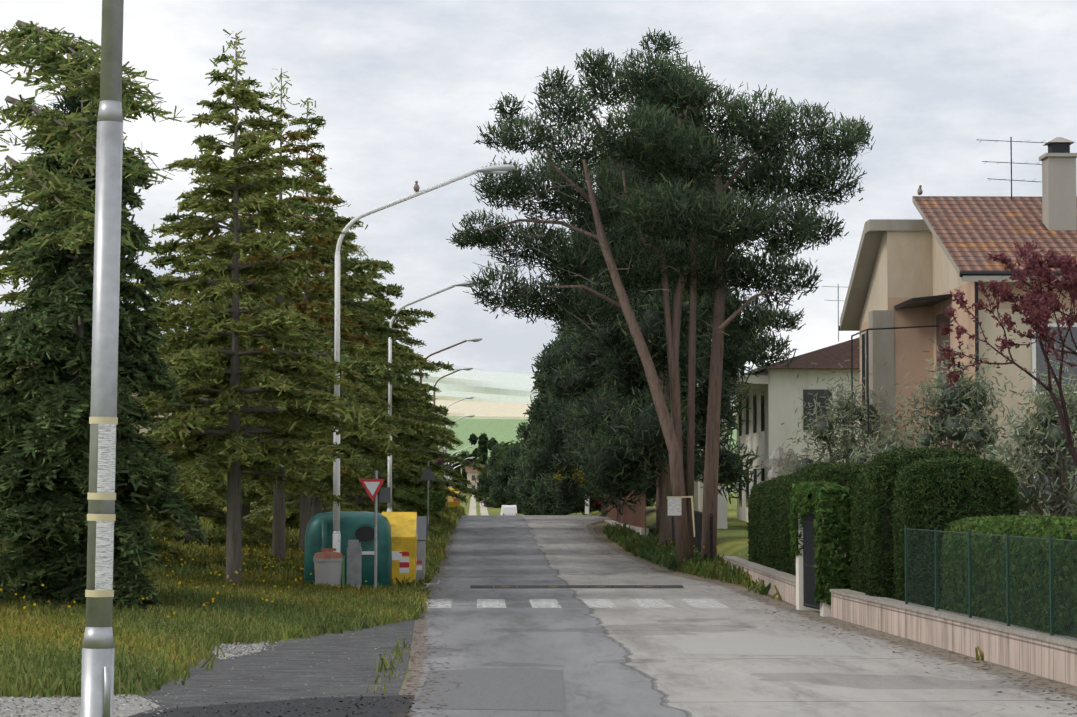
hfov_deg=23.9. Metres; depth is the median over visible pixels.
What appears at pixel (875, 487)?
thuja hedge
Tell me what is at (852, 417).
olive tree
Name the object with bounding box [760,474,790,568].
thuja hedge
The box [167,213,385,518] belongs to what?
conifer tree
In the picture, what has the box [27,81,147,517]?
tree
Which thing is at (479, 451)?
trees
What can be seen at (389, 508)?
street lamp
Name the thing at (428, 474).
warning sign back
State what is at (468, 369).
street lamp
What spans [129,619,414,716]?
side road
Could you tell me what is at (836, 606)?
garden wall
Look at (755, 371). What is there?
white house roof
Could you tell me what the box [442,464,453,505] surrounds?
round sign
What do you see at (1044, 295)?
redbud tree
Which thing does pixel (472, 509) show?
dirt track
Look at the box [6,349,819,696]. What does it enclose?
ground
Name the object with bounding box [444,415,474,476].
street lamp
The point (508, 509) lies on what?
white van
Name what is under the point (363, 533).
glass bell opening
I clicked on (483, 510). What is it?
dirt track
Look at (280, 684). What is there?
side road grit
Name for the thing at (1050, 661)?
garden wall
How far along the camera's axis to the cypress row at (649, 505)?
181.79 m
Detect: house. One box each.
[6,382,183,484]
[467,472,479,489]
[694,369,859,528]
[838,137,1076,507]
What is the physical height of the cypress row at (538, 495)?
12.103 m
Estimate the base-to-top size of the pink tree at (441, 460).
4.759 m
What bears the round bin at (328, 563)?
on the ground at (498, 403)
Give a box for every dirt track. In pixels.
[469,495,475,514]
[480,500,488,514]
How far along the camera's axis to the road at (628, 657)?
33.51 m
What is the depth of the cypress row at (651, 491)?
111.37 m
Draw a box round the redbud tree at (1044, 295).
[937,240,1076,466]
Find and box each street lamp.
[332,164,514,552]
[387,281,477,511]
[419,338,481,472]
[433,367,472,461]
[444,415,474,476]
[446,397,473,477]
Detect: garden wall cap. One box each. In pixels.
[723,556,795,583]
[830,589,857,594]
[841,592,1076,647]
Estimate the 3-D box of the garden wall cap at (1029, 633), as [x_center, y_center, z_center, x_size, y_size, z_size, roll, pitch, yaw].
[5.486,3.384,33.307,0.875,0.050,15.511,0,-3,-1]
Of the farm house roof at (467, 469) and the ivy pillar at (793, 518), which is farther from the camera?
the farm house roof at (467, 469)
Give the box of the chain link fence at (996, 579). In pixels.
[906,529,1076,639]
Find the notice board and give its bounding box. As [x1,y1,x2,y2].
[667,496,694,536]
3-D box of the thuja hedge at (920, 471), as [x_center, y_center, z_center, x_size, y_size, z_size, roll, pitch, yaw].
[6.219,2.617,37.919,1.856,2.348,1.858,0,-3,-1]
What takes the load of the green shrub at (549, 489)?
on the ground at (498, 403)
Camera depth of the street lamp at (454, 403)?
211.06 m
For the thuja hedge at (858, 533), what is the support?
on the ground at (498, 403)
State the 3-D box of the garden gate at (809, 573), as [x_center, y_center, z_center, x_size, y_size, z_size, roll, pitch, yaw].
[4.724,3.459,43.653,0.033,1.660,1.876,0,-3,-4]
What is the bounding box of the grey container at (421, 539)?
[416,516,439,584]
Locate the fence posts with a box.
[904,526,1076,635]
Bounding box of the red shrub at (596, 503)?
[590,498,600,510]
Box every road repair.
[414,668,565,710]
[676,637,860,655]
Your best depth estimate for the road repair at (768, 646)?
34.10 m
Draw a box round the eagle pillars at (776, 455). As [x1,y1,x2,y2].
[757,446,798,483]
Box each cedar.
[0,97,208,610]
[0,155,201,560]
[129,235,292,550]
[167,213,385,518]
[184,218,441,532]
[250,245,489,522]
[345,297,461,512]
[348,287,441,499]
[365,332,445,510]
[392,397,466,509]
[395,352,463,483]
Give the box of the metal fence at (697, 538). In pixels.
[672,511,712,559]
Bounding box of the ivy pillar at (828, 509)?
[812,484,853,605]
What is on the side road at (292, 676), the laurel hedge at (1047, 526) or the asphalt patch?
the asphalt patch
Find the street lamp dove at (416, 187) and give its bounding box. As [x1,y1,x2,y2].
[413,181,419,191]
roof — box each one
[465,464,487,471]
[746,368,769,374]
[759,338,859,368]
[912,196,1076,281]
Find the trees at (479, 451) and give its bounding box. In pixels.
[443,433,545,514]
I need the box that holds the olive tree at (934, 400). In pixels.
[841,304,1041,507]
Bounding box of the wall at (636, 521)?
[604,490,648,536]
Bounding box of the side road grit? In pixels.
[5,620,420,716]
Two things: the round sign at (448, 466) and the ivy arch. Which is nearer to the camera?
the ivy arch
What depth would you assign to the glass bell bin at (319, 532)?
51.78 m
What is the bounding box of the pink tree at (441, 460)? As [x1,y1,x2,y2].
[417,447,445,465]
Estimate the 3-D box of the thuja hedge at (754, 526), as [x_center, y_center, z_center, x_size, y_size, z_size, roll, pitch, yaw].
[5.721,3.811,58.352,1.761,2.092,3.608,0,-3,-1]
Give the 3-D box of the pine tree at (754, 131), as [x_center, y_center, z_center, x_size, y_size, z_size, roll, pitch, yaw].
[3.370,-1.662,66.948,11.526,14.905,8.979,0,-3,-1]
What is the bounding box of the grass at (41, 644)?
[0,506,983,697]
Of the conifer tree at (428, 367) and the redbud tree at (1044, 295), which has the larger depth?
the conifer tree at (428, 367)
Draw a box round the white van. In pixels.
[500,505,516,514]
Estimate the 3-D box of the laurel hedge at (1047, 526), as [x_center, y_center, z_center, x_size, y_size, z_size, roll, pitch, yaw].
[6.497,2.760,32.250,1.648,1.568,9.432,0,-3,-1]
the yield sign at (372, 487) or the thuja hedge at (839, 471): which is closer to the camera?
the thuja hedge at (839, 471)
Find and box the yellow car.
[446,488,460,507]
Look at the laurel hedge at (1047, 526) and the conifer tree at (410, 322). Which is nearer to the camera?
the laurel hedge at (1047, 526)
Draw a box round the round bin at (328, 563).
[313,548,342,585]
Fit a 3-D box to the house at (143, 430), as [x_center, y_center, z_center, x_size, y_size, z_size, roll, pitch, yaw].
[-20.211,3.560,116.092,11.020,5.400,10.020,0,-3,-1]
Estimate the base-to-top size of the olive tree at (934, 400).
5.470 m
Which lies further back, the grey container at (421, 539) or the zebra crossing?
the grey container at (421, 539)
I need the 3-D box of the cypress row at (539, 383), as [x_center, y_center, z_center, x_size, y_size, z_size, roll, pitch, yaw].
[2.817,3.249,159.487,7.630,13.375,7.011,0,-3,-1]
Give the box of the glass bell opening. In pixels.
[352,524,378,554]
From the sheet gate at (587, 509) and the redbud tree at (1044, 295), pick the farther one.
the sheet gate at (587, 509)
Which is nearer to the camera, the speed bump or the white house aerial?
the speed bump
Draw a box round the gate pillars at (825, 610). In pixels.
[796,513,845,616]
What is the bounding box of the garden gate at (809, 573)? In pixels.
[803,512,819,609]
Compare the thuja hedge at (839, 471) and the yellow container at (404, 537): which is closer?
the thuja hedge at (839, 471)
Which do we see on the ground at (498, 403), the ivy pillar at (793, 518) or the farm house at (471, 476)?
the farm house at (471, 476)
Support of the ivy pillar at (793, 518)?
attached to the gate pillars at (825, 610)
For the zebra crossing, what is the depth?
47.13 m
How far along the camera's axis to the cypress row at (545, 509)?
254.96 m
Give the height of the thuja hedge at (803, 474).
2.402 m
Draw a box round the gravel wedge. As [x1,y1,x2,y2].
[212,641,264,658]
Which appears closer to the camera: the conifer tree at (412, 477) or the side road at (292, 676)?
the side road at (292, 676)
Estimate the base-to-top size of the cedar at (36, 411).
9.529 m
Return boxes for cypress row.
[473,441,504,506]
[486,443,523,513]
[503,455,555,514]
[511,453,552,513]
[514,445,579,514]
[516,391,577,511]
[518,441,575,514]
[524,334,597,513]
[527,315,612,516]
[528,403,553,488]
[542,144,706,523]
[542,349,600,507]
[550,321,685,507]
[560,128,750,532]
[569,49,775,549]
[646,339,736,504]
[646,495,655,506]
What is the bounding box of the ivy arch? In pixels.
[794,481,840,514]
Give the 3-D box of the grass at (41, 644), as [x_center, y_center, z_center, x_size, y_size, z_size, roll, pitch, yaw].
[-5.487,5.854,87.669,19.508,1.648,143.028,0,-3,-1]
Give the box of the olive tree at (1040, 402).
[970,343,1076,516]
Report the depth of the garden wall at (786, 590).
50.01 m
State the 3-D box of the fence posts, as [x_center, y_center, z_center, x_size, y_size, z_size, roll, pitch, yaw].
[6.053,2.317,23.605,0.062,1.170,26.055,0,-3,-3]
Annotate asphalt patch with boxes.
[132,695,413,716]
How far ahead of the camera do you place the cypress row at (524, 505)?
287.03 m
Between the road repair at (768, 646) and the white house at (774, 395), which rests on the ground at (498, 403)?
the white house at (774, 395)
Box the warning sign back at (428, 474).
[420,462,435,533]
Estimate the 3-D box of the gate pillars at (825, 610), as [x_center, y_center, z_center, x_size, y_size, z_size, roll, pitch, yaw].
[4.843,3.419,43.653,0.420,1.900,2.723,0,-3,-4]
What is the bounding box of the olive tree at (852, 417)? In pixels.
[762,347,922,478]
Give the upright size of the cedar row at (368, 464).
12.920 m
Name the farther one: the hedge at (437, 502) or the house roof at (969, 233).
the hedge at (437, 502)
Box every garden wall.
[724,559,795,605]
[831,592,841,619]
[842,595,1076,686]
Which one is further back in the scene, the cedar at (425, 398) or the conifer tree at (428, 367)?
the cedar at (425, 398)
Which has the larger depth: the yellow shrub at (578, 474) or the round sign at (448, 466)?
the yellow shrub at (578, 474)
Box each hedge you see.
[392,485,446,515]
[747,481,767,564]
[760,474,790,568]
[774,473,796,573]
[790,461,867,575]
[807,462,870,589]
[850,467,882,592]
[862,447,981,598]
[891,455,1021,608]
[939,514,1076,637]
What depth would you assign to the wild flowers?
46.66 m
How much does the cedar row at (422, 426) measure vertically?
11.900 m
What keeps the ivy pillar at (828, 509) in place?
attached to the gate pillars at (825, 610)
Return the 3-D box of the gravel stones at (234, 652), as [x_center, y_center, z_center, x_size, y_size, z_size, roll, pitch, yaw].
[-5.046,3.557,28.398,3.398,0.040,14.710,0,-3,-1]
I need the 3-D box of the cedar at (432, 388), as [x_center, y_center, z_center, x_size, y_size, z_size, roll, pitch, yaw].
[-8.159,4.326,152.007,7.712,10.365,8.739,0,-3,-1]
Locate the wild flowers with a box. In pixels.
[0,530,748,634]
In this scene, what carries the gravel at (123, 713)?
on the side road at (292, 676)
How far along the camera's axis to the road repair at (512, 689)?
26.57 m
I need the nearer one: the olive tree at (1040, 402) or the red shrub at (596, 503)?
the olive tree at (1040, 402)
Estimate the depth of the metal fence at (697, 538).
69.97 m
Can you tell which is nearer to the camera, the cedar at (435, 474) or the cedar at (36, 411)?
the cedar at (36, 411)
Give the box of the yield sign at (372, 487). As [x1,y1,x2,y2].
[359,470,389,588]
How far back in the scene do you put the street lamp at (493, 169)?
51.94 m
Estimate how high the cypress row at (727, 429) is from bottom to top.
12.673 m
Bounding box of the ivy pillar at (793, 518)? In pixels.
[788,481,809,557]
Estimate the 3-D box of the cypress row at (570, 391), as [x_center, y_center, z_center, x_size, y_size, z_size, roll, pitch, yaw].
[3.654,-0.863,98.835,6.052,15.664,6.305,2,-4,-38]
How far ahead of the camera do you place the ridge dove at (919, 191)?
58.58 m
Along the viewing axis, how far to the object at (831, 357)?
88.62 m
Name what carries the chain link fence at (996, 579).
on the garden wall
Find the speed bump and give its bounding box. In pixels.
[470,585,682,588]
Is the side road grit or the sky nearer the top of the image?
the sky
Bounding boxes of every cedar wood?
[4,20,95,226]
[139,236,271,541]
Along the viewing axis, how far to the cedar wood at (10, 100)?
20.29 m
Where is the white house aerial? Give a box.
[822,284,840,340]
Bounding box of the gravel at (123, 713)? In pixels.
[0,694,159,716]
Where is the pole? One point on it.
(97, 678)
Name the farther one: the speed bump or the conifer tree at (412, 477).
the conifer tree at (412, 477)
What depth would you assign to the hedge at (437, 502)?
105.42 m
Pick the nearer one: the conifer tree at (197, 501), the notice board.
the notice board
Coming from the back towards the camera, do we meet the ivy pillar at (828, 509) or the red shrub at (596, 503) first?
the red shrub at (596, 503)
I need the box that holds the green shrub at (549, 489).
[548,483,594,514]
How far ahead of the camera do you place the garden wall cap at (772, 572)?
53.35 m
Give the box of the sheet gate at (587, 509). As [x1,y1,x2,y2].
[585,499,588,513]
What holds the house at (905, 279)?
on the ground at (498, 403)
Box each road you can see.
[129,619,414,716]
[399,515,1076,716]
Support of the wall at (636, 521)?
on the ground at (498, 403)
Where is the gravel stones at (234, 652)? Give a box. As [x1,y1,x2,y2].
[0,641,278,716]
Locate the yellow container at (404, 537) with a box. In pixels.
[381,512,429,588]
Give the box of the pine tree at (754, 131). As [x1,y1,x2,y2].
[446,27,875,569]
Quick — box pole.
[81,0,123,716]
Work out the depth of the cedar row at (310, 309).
62.85 m
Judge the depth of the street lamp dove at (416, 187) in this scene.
52.06 m
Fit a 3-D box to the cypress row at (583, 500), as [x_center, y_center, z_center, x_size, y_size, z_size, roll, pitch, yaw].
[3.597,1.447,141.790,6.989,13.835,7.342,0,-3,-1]
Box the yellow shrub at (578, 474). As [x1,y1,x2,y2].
[552,469,600,491]
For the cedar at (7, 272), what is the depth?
59.16 m
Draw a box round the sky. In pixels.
[0,0,1076,371]
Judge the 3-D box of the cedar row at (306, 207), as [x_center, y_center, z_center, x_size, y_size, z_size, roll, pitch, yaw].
[-6.110,-1.114,56.471,6.128,12.442,5.646,0,-3,-1]
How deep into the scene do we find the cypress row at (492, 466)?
477.74 m
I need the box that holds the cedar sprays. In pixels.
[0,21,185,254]
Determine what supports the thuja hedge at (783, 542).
on the ground at (498, 403)
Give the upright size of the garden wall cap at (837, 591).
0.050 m
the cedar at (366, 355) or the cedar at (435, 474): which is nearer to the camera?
the cedar at (366, 355)
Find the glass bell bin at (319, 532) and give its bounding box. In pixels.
[304,511,391,587]
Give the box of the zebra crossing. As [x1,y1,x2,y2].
[424,599,729,607]
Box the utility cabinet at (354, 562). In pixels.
[342,540,361,588]
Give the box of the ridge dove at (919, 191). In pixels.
[917,185,922,194]
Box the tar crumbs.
[154,693,416,716]

